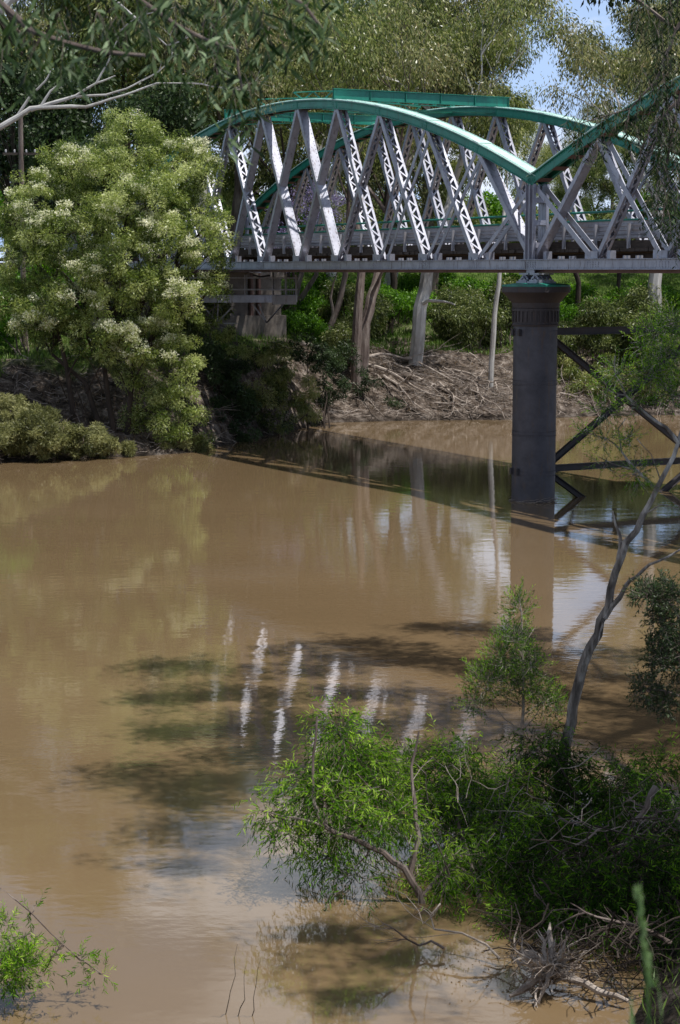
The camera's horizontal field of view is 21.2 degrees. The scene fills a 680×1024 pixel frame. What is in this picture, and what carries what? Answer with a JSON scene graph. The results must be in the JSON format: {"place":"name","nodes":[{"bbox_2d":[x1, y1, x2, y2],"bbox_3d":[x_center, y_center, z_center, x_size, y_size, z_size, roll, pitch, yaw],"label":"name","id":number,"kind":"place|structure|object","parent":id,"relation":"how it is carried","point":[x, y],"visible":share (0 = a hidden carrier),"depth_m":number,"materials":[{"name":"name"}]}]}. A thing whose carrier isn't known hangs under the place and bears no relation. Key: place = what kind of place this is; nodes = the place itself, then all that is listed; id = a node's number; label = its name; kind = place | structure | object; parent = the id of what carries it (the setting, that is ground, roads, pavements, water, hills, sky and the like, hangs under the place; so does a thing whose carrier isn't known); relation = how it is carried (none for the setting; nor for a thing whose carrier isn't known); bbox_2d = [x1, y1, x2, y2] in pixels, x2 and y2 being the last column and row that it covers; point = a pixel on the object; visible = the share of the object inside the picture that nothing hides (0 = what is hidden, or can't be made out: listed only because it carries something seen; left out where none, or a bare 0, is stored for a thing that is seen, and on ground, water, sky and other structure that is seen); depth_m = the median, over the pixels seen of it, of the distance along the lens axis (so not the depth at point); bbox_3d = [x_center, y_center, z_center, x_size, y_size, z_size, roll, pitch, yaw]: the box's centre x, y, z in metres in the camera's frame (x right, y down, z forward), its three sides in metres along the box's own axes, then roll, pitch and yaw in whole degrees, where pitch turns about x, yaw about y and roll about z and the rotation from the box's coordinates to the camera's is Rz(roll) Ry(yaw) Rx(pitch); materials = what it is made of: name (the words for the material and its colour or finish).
{"place":"outdoors","nodes":[
{"label":"outdoors","id":0,"kind":"place"},
{"bbox_2d":[0,0,677,262],"label":"sky","id":1,"kind":"structure","parent":0,"point":[547,69],"materials":[{"name":"blue"}]},
{"bbox_2d":[0,415,679,1023],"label":"river","id":2,"kind":"structure","parent":0,"point":[246,595],"depth_m":37.52,"materials":[{"name":"liquid"}]},
{"bbox_2d":[234,685,492,921],"bbox_3d":[0.273,4.131,24.776,3.520,3.267,3.160,0,8,0],"label":"willow bush","id":3,"kind":"object","parent":2,"relation":"in","point":[331,806],"visible":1,"depth_m":24.57,"materials":[{"name":"green plant"}]},
{"bbox_2d":[347,863,500,958],"bbox_3d":[0.815,4.933,22.780,1.144,0.815,2.506,-5,9,-31],"label":"fallen branch","id":4,"kind":"object","parent":2,"relation":"on","point":[475,939],"visible":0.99,"depth_m":22.60,"materials":[{"name":"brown wood"}]},
{"bbox_2d":[373,714,563,929],"bbox_3d":[1.689,4.656,25.371,3.062,2.794,4.830,0,8,0],"label":"willow bush","id":5,"kind":"object","parent":2,"relation":"in","point":[485,829],"visible":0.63,"depth_m":25.97,"materials":[{"name":"green plant"}]},
{"bbox_2d":[502,273,570,502],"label":"bridge pier","id":6,"kind":"structure","parent":2,"relation":"in","point":[535,300],"depth_m":65.50,"materials":[{"name":"concrete"}]},
{"bbox_2d":[525,76,679,272],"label":"bridge span","id":7,"kind":"object","parent":6,"relation":"on","point":[602,256],"visible":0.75,"depth_m":62.17,"materials":[{"name":"teal paint"}]},
{"bbox_2d":[555,326,679,496],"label":"pier bracing","id":8,"kind":"object","parent":6,"relation":"attached to","point":[586,367],"visible":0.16,"depth_m":67.47,"materials":[{"name":"metal"}]},
{"bbox_2d":[499,923,628,1007],"bbox_3d":[2.443,5.347,21.315,1.163,0.874,1.750,-3,8,-23],"label":"tree stump","id":9,"kind":"object","parent":2,"relation":"in","point":[545,967],"visible":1,"depth_m":21.14,"materials":[{"name":"grey wood"}]},
{"bbox_2d":[459,717,679,982],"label":"willow bush","id":10,"kind":"object","parent":2,"relation":"in","point":[602,896],"visible":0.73,"depth_m":24.99,"materials":[{"name":"green plant"}]},
{"bbox_2d":[0,265,679,1023],"bbox_3d":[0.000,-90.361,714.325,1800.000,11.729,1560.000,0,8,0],"label":"riverbank","id":11,"kind":"structure","parent":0,"point":[666,1015],"depth_m":99.28,"materials":[{"name":"brown soil"}]},
{"bbox_2d":[0,383,30,454],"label":"riverside shrub","id":12,"kind":"object","parent":11,"relation":"on","point":[6,404],"visible":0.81,"depth_m":80.92,"materials":[{"name":"green plant"}]},
{"bbox_2d":[3,117,37,346],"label":"utility pole","id":13,"kind":"object","parent":11,"relation":"on","point":[21,153],"visible":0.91,"depth_m":93.33,"materials":[{"name":"brown wood"}]},
{"bbox_2d":[0,374,71,461],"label":"riverside shrub","id":14,"kind":"object","parent":11,"relation":"on","point":[25,430],"visible":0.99,"depth_m":79.49,"materials":[{"name":"green plant"}]},
{"bbox_2d":[0,286,79,355],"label":"green bush","id":15,"kind":"object","parent":11,"relation":"on","point":[3,331],"visible":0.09,"depth_m":91.92,"materials":[{"name":"green plant"}]},
{"bbox_2d":[11,269,86,423],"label":"leafy tree","id":16,"kind":"object","parent":11,"relation":"on","point":[69,386],"visible":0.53,"depth_m":83.53,"materials":[{"name":"green plant"}]},
{"bbox_2d":[0,888,117,1006],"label":"willow shoot","id":17,"kind":"object","parent":11,"relation":"on","point":[11,966],"visible":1,"depth_m":20.80,"materials":[{"name":"green plant"}]},
{"bbox_2d":[0,0,120,237],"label":"gum tree","id":18,"kind":"object","parent":11,"relation":"on","point":[37,39],"visible":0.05,"depth_m":124.03,"materials":[{"name":"green plant"}]},
{"bbox_2d":[0,137,125,368],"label":"flowering tree","id":19,"kind":"object","parent":11,"relation":"on","point":[38,221],"visible":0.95,"depth_m":82.67,"materials":[{"name":"green plant"}]},
{"bbox_2d":[0,49,126,275],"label":"fig tree","id":20,"kind":"object","parent":11,"relation":"on","point":[9,145],"visible":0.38,"depth_m":106.56,"materials":[{"name":"green plant"}]},
{"bbox_2d":[28,401,103,460],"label":"riverside shrub","id":21,"kind":"object","parent":11,"relation":"on","point":[77,444],"visible":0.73,"depth_m":80.39,"materials":[{"name":"green plant"}]},
{"bbox_2d":[29,300,103,425],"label":"leafy tree","id":22,"kind":"object","parent":11,"relation":"on","point":[89,396],"visible":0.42,"depth_m":83.65,"materials":[{"name":"green plant"}]},
{"bbox_2d":[0,0,163,256],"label":"gum tree","id":23,"kind":"object","parent":11,"relation":"on","point":[39,24],"visible":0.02,"depth_m":149.39,"materials":[{"name":"green plant"}]},
{"bbox_2d":[66,247,131,432],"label":"leafy tree","id":24,"kind":"object","parent":11,"relation":"on","point":[109,403],"visible":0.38,"depth_m":83.54,"materials":[{"name":"green plant"}]},
{"bbox_2d":[84,420,136,458],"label":"riverside shrub","id":25,"kind":"object","parent":11,"relation":"on","point":[110,443],"visible":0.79,"depth_m":81.52,"materials":[{"name":"green plant"}]},
{"bbox_2d":[6,68,218,299],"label":"fig tree","id":26,"kind":"object","parent":11,"relation":"on","point":[172,118],"visible":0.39,"depth_m":103.53,"materials":[{"name":"green plant"}]},
{"bbox_2d":[0,0,263,255],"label":"gum tree","id":27,"kind":"object","parent":11,"relation":"on","point":[99,4],"visible":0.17,"depth_m":118.20,"materials":[{"name":"green plant"}]},
{"bbox_2d":[112,281,171,434],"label":"leafy tree","id":28,"kind":"object","parent":11,"relation":"on","point":[129,403],"visible":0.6,"depth_m":83.50,"materials":[{"name":"green plant"}]},
{"bbox_2d":[0,0,284,130],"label":"white gum","id":29,"kind":"object","parent":11,"relation":"on","point":[21,113],"visible":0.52,"depth_m":78.28,"materials":[{"name":"green plant"}]},
{"bbox_2d":[64,106,242,375],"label":"flowering tree","id":30,"kind":"object","parent":11,"relation":"on","point":[151,228],"visible":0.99,"depth_m":83.28,"materials":[{"name":"green plant"}]},
{"bbox_2d":[107,333,218,447],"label":"leafy tree","id":31,"kind":"object","parent":11,"relation":"on","point":[161,395],"visible":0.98,"depth_m":83.73,"materials":[{"name":"green plant"}]},
{"bbox_2d":[157,434,215,452],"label":"riverside shrub","id":32,"kind":"object","parent":11,"relation":"on","point":[201,448],"visible":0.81,"depth_m":84.16,"materials":[{"name":"green plant"}]},
{"bbox_2d":[90,272,285,339],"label":"concrete pier","id":33,"kind":"structure","parent":11,"relation":"on","point":[247,318],"depth_m":107.15,"materials":[{"name":"grey concrete"}]},
{"bbox_2d":[115,88,679,272],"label":"bridge span","id":34,"kind":"object","parent":33,"relation":"on","point":[497,252],"visible":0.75,"depth_m":79.60,"materials":[{"name":"teal paint"}]},
{"bbox_2d":[177,272,297,323],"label":"inspection platform","id":35,"kind":"structure","parent":34,"relation":"hanging from","point":[273,299],"depth_m":90.48,"materials":[{"name":"grey metal"}]},
{"bbox_2d":[0,0,386,168],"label":"overhanging gum","id":36,"kind":"object","parent":11,"relation":"on","point":[146,36],"visible":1,"depth_m":7.95,"materials":[{"name":"green plant"}]},
{"bbox_2d":[153,272,234,345],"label":"bank shrub","id":37,"kind":"object","parent":11,"relation":"on","point":[224,308],"visible":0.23,"depth_m":99.83,"materials":[{"name":"green plant"}]},
{"bbox_2d":[193,303,251,359],"bbox_3d":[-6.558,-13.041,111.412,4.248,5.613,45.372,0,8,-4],"label":"shaded shrub","id":38,"kind":"object","parent":11,"relation":"on","point":[228,339],"visible":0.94,"depth_m":90.45,"materials":[{"name":"green plant"}]},
{"bbox_2d":[187,334,262,441],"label":"shaded shrub","id":39,"kind":"object","parent":11,"relation":"on","point":[229,378],"visible":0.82,"depth_m":89.68,"materials":[{"name":"green plant"}]},
{"bbox_2d":[152,0,389,232],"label":"gum tree","id":40,"kind":"object","parent":11,"relation":"on","point":[227,188],"visible":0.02,"depth_m":135.51,"materials":[{"name":"green plant"}]},
{"bbox_2d":[153,0,394,234],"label":"gum tree","id":41,"kind":"object","parent":11,"relation":"on","point":[237,197],"visible":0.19,"depth_m":121.56,"materials":[{"name":"green plant"}]},
{"bbox_2d":[189,34,368,308],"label":"gum tree","id":42,"kind":"object","parent":11,"relation":"on","point":[279,126],"visible":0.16,"depth_m":115.45,"materials":[{"name":"green plant"}]},
{"bbox_2d":[238,340,322,434],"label":"drooping shrub","id":43,"kind":"object","parent":11,"relation":"on","point":[273,381],"visible":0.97,"depth_m":92.56,"materials":[{"name":"green plant"}]},
{"bbox_2d":[265,179,345,313],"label":"tree","id":44,"kind":"object","parent":11,"relation":"on","point":[305,291],"visible":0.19,"depth_m":114.94,"materials":[{"name":"green plant"}]},
{"bbox_2d":[281,309,331,342],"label":"green bush","id":45,"kind":"object","parent":11,"relation":"on","point":[295,322],"visible":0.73,"depth_m":108.72,"materials":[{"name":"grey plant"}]},
{"bbox_2d":[289,291,352,335],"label":"green bush","id":46,"kind":"object","parent":11,"relation":"on","point":[309,305],"visible":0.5,"depth_m":114.80,"materials":[{"name":"green plant"}]},
{"bbox_2d":[285,331,361,428],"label":"shaded shrub","id":47,"kind":"object","parent":11,"relation":"on","point":[325,353],"visible":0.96,"depth_m":98.11,"materials":[{"name":"green plant"}]},
{"bbox_2d":[318,313,352,366],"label":"bank shrub","id":48,"kind":"object","parent":11,"relation":"on","point":[342,330],"visible":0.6,"depth_m":105.84,"materials":[{"name":"green plant"}]},
{"bbox_2d":[0,272,679,375],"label":"bank grass","id":49,"kind":"structure","parent":11,"relation":"on","point":[43,352],"depth_m":112.11,"materials":[{"name":"green plant"}]},
{"bbox_2d":[0,341,679,459],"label":"stick litter","id":50,"kind":"object","parent":11,"relation":"on","point":[381,401],"visible":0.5,"depth_m":102.15,"materials":[{"name":"brown wood"}]},
{"bbox_2d":[307,272,387,305],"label":"green bush","id":51,"kind":"object","parent":11,"relation":"on","point":[322,277],"visible":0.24,"depth_m":122.91,"materials":[{"name":"green plant"}]},
{"bbox_2d":[222,0,474,296],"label":"gum tree","id":52,"kind":"object","parent":11,"relation":"on","point":[347,5],"visible":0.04,"depth_m":120.89,"materials":[{"name":"green plant"}]},
{"bbox_2d":[262,11,436,332],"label":"gum tree","id":53,"kind":"object","parent":11,"relation":"on","point":[393,279],"visible":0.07,"depth_m":117.56,"materials":[{"name":"green plant"}]},
{"bbox_2d":[315,274,388,340],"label":"bank shrub","id":54,"kind":"object","parent":11,"relation":"on","point":[326,314],"visible":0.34,"depth_m":111.98,"materials":[{"name":"green plant"}]},
{"bbox_2d":[274,0,443,388],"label":"gum tree","id":55,"kind":"object","parent":11,"relation":"on","point":[347,57],"visible":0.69,"depth_m":100.61,"materials":[{"name":"green plant"}]},
{"bbox_2d":[40,339,679,443],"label":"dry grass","id":56,"kind":"structure","parent":11,"relation":"on","point":[321,383],"depth_m":103.10,"materials":[{"name":"brown plant"}]},
{"bbox_2d":[259,10,470,331],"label":"gum tree","id":57,"kind":"object","parent":11,"relation":"on","point":[335,310],"visible":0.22,"depth_m":110.00,"materials":[{"name":"green plant"}]},
{"bbox_2d":[353,365,385,409],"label":"bank shrub","id":58,"kind":"object","parent":11,"relation":"on","point":[364,382],"visible":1,"depth_m":102.99,"materials":[{"name":"green plant"}]},
{"bbox_2d":[345,282,397,336],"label":"bank shrub","id":59,"kind":"object","parent":11,"relation":"on","point":[383,321],"visible":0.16,"depth_m":115.63,"materials":[{"name":"green plant"}]},
{"bbox_2d":[240,0,540,316],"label":"gum tree","id":60,"kind":"object","parent":11,"relation":"on","point":[435,279],"visible":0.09,"depth_m":123.20,"materials":[{"name":"green plant"}]},
{"bbox_2d":[274,0,511,379],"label":"gum tree","id":61,"kind":"object","parent":11,"relation":"on","point":[369,306],"visible":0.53,"depth_m":104.47,"materials":[{"name":"green plant"}]},
{"bbox_2d":[376,288,414,334],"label":"green bush","id":62,"kind":"object","parent":11,"relation":"on","point":[399,302],"visible":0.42,"depth_m":116.92,"materials":[{"name":"green plant"}]},
{"bbox_2d":[348,360,451,400],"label":"fallen branch","id":63,"kind":"object","parent":11,"relation":"on","point":[375,366],"visible":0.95,"depth_m":104.70,"materials":[{"name":"brown wood"}]},
{"bbox_2d":[397,272,457,294],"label":"green bush","id":64,"kind":"object","parent":11,"relation":"on","point":[408,282],"visible":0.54,"depth_m":128.53,"materials":[{"name":"green plant"}]},
{"bbox_2d":[315,0,571,286],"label":"gum tree","id":65,"kind":"object","parent":11,"relation":"on","point":[418,201],"visible":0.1,"depth_m":124.74,"materials":[{"name":"green plant"}]},
{"bbox_2d":[427,280,461,342],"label":"bank shrub","id":66,"kind":"object","parent":11,"relation":"on","point":[442,326],"visible":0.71,"depth_m":115.36,"materials":[{"name":"green plant"}]},
{"bbox_2d":[347,0,569,365],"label":"gum tree","id":67,"kind":"object","parent":11,"relation":"on","point":[422,299],"visible":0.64,"depth_m":107.72,"materials":[{"name":"green plant"}]},
{"bbox_2d":[378,71,540,277],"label":"gum tree","id":68,"kind":"object","parent":11,"relation":"on","point":[453,162],"visible":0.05,"depth_m":138.63,"materials":[{"name":"green plant"}]},
{"bbox_2d":[441,275,490,302],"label":"green bush","id":69,"kind":"object","parent":11,"relation":"on","point":[465,282],"visible":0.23,"depth_m":123.06,"materials":[{"name":"green plant"}]},
{"bbox_2d":[444,286,504,352],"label":"bank shrub","id":70,"kind":"object","parent":11,"relation":"on","point":[472,313],"visible":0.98,"depth_m":111.40,"materials":[{"name":"green plant"}]},
{"bbox_2d":[450,273,519,341],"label":"bank shrub","id":71,"kind":"object","parent":11,"relation":"on","point":[501,295],"visible":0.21,"depth_m":114.23,"materials":[{"name":"green plant"}]},
{"bbox_2d":[459,189,522,243],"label":"green bush","id":72,"kind":"object","parent":11,"relation":"on","point":[496,208],"visible":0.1,"depth_m":195.46,"materials":[{"name":"green plant"}]},
{"bbox_2d":[475,296,512,347],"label":"bank shrub","id":73,"kind":"object","parent":11,"relation":"on","point":[499,337],"visible":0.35,"depth_m":113.39,"materials":[{"name":"green plant"}]},
{"bbox_2d":[323,733,665,898],"bbox_3d":[2.060,4.453,24.779,5.202,3.240,2.308,0,8,0],"label":"brushwood","id":74,"kind":"object","parent":11,"relation":"on","point":[581,815],"visible":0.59,"depth_m":24.46,"materials":[{"name":"brown wood"}]},
{"bbox_2d":[458,86,533,386],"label":"gum tree","id":75,"kind":"object","parent":11,"relation":"on","point":[480,126],"visible":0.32,"depth_m":105.22,"materials":[{"name":"green plant"}]},
{"bbox_2d":[451,578,568,788],"bbox_3d":[2.786,4.169,29.328,2.063,6.368,1.609,0,8,0],"label":"sapling","id":76,"kind":"object","parent":11,"relation":"on","point":[515,673],"visible":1,"depth_m":28.99,"materials":[{"name":"green plant"}]},
{"bbox_2d":[501,106,557,200],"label":"gum tree","id":77,"kind":"object","parent":11,"relation":"on","point":[545,152],"visible":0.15,"depth_m":264.75,"materials":[{"name":"green plant"}]},
{"bbox_2d":[557,342,585,400],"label":"bank shrub","id":78,"kind":"object","parent":11,"relation":"on","point":[570,369],"visible":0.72,"depth_m":108.13,"materials":[{"name":"green plant"}]},
{"bbox_2d":[475,804,679,1003],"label":"brushwood","id":79,"kind":"object","parent":11,"relation":"on","point":[631,935],"visible":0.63,"depth_m":22.04,"materials":[{"name":"brown plant"}]},
{"bbox_2d":[542,903,671,944],"bbox_3d":[3.119,4.891,21.621,1.566,0.432,0.612,-1,8,-8],"label":"fallen branch","id":80,"kind":"object","parent":79,"relation":"on","point":[608,919],"visible":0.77,"depth_m":21.60,"materials":[{"name":"wood"}]},
{"bbox_2d":[578,785,665,862],"bbox_3d":[3.921,4.355,24.677,1.499,0.986,0.701,-4,9,-30],"label":"fallen branch","id":81,"kind":"object","parent":79,"relation":"on","point":[653,790],"visible":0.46,"depth_m":25.10,"materials":[{"name":"wood"}]},
{"bbox_2d":[559,354,601,415],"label":"bank shrub","id":82,"kind":"object","parent":11,"relation":"on","point":[585,379],"visible":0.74,"depth_m":106.93,"materials":[{"name":"green plant"}]},
{"bbox_2d":[486,771,679,948],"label":"brushwood","id":83,"kind":"object","parent":11,"relation":"on","point":[592,834],"visible":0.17,"depth_m":24.53,"materials":[{"name":"grey plant"}]},
{"bbox_2d":[549,152,619,209],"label":"gum tree","id":84,"kind":"object","parent":11,"relation":"on","point":[559,193],"visible":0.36,"depth_m":279.68,"materials":[{"name":"green plant"}]},
{"bbox_2d":[557,305,611,372],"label":"bank shrub","id":85,"kind":"object","parent":11,"relation":"on","point":[565,339],"visible":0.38,"depth_m":109.46,"materials":[{"name":"green plant"}]},
{"bbox_2d":[558,294,613,326],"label":"green bush","id":86,"kind":"object","parent":11,"relation":"on","point":[566,311],"visible":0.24,"depth_m":117.81,"materials":[{"name":"green plant"}]},
{"bbox_2d":[565,281,627,310],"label":"green bush","id":87,"kind":"object","parent":11,"relation":"on","point":[570,295],"visible":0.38,"depth_m":122.46,"materials":[{"name":"green plant"}]},
{"bbox_2d":[529,21,679,350],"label":"gum tree","id":88,"kind":"object","parent":11,"relation":"on","point":[655,279],"visible":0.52,"depth_m":112.11,"materials":[{"name":"green plant"}]},
{"bbox_2d":[570,291,638,367],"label":"bank shrub","id":89,"kind":"object","parent":11,"relation":"on","point":[601,309],"visible":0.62,"depth_m":109.70,"materials":[{"name":"green plant"}]},
{"bbox_2d":[530,0,679,109],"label":"gum tree","id":90,"kind":"object","parent":11,"relation":"on","point":[626,19],"visible":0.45,"depth_m":125.03,"materials":[{"name":"green plant"}]},
{"bbox_2d":[590,352,625,415],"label":"bank shrub","id":91,"kind":"object","parent":11,"relation":"on","point":[596,366],"visible":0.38,"depth_m":107.32,"materials":[{"name":"green plant"}]},
{"bbox_2d":[574,131,656,202],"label":"gum tree","id":92,"kind":"object","parent":11,"relation":"on","point":[618,150],"visible":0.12,"depth_m":278.99,"materials":[{"name":"green plant"}]},
{"bbox_2d":[552,293,679,812],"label":"leaning tree","id":93,"kind":"object","parent":11,"relation":"on","point":[660,354],"visible":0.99,"depth_m":26.67,"materials":[{"name":"green plant"}]},
{"bbox_2d":[556,0,679,268],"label":"shade tree","id":94,"kind":"object","parent":11,"relation":"on","point":[666,158],"visible":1,"depth_m":23.29,"materials":[{"name":"green plant"}]},
{"bbox_2d":[602,276,662,345],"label":"bank shrub","id":95,"kind":"object","parent":11,"relation":"on","point":[636,293],"visible":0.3,"depth_m":111.22,"materials":[{"name":"green plant"}]},
{"bbox_2d":[591,2,679,179],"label":"gum tree","id":96,"kind":"object","parent":11,"relation":"on","point":[622,80],"visible":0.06,"depth_m":158.96,"materials":[{"name":"green plant"}]},
{"bbox_2d":[621,358,657,410],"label":"bank shrub","id":97,"kind":"object","parent":11,"relation":"on","point":[642,391],"visible":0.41,"depth_m":107.12,"materials":[{"name":"green plant"}]},
{"bbox_2d":[630,883,661,1023],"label":"grass stalk","id":98,"kind":"object","parent":11,"relation":"on","point":[646,954],"depth_m":3.13,"materials":[{"name":"green plant"}]},
{"bbox_2d":[618,287,679,361],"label":"bank shrub","id":99,"kind":"object","parent":11,"relation":"on","point":[645,308],"visible":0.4,"depth_m":109.41,"materials":[{"name":"green plant"}]},
{"bbox_2d":[621,566,679,724],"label":"olive bush","id":100,"kind":"object","parent":11,"relation":"on","point":[661,602],"visible":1,"depth_m":20.23,"materials":[{"name":"green plant"}]},
{"bbox_2d":[625,277,679,314],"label":"green bush","id":101,"kind":"object","parent":11,"relation":"on","point":[670,295],"visible":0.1,"depth_m":118.47,"materials":[{"name":"green plant"}]},
{"bbox_2d":[633,901,679,1023],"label":"bank grass","id":102,"kind":"structure","parent":11,"relation":"on","point":[650,994],"depth_m":20.98,"materials":[{"name":"green plant"}]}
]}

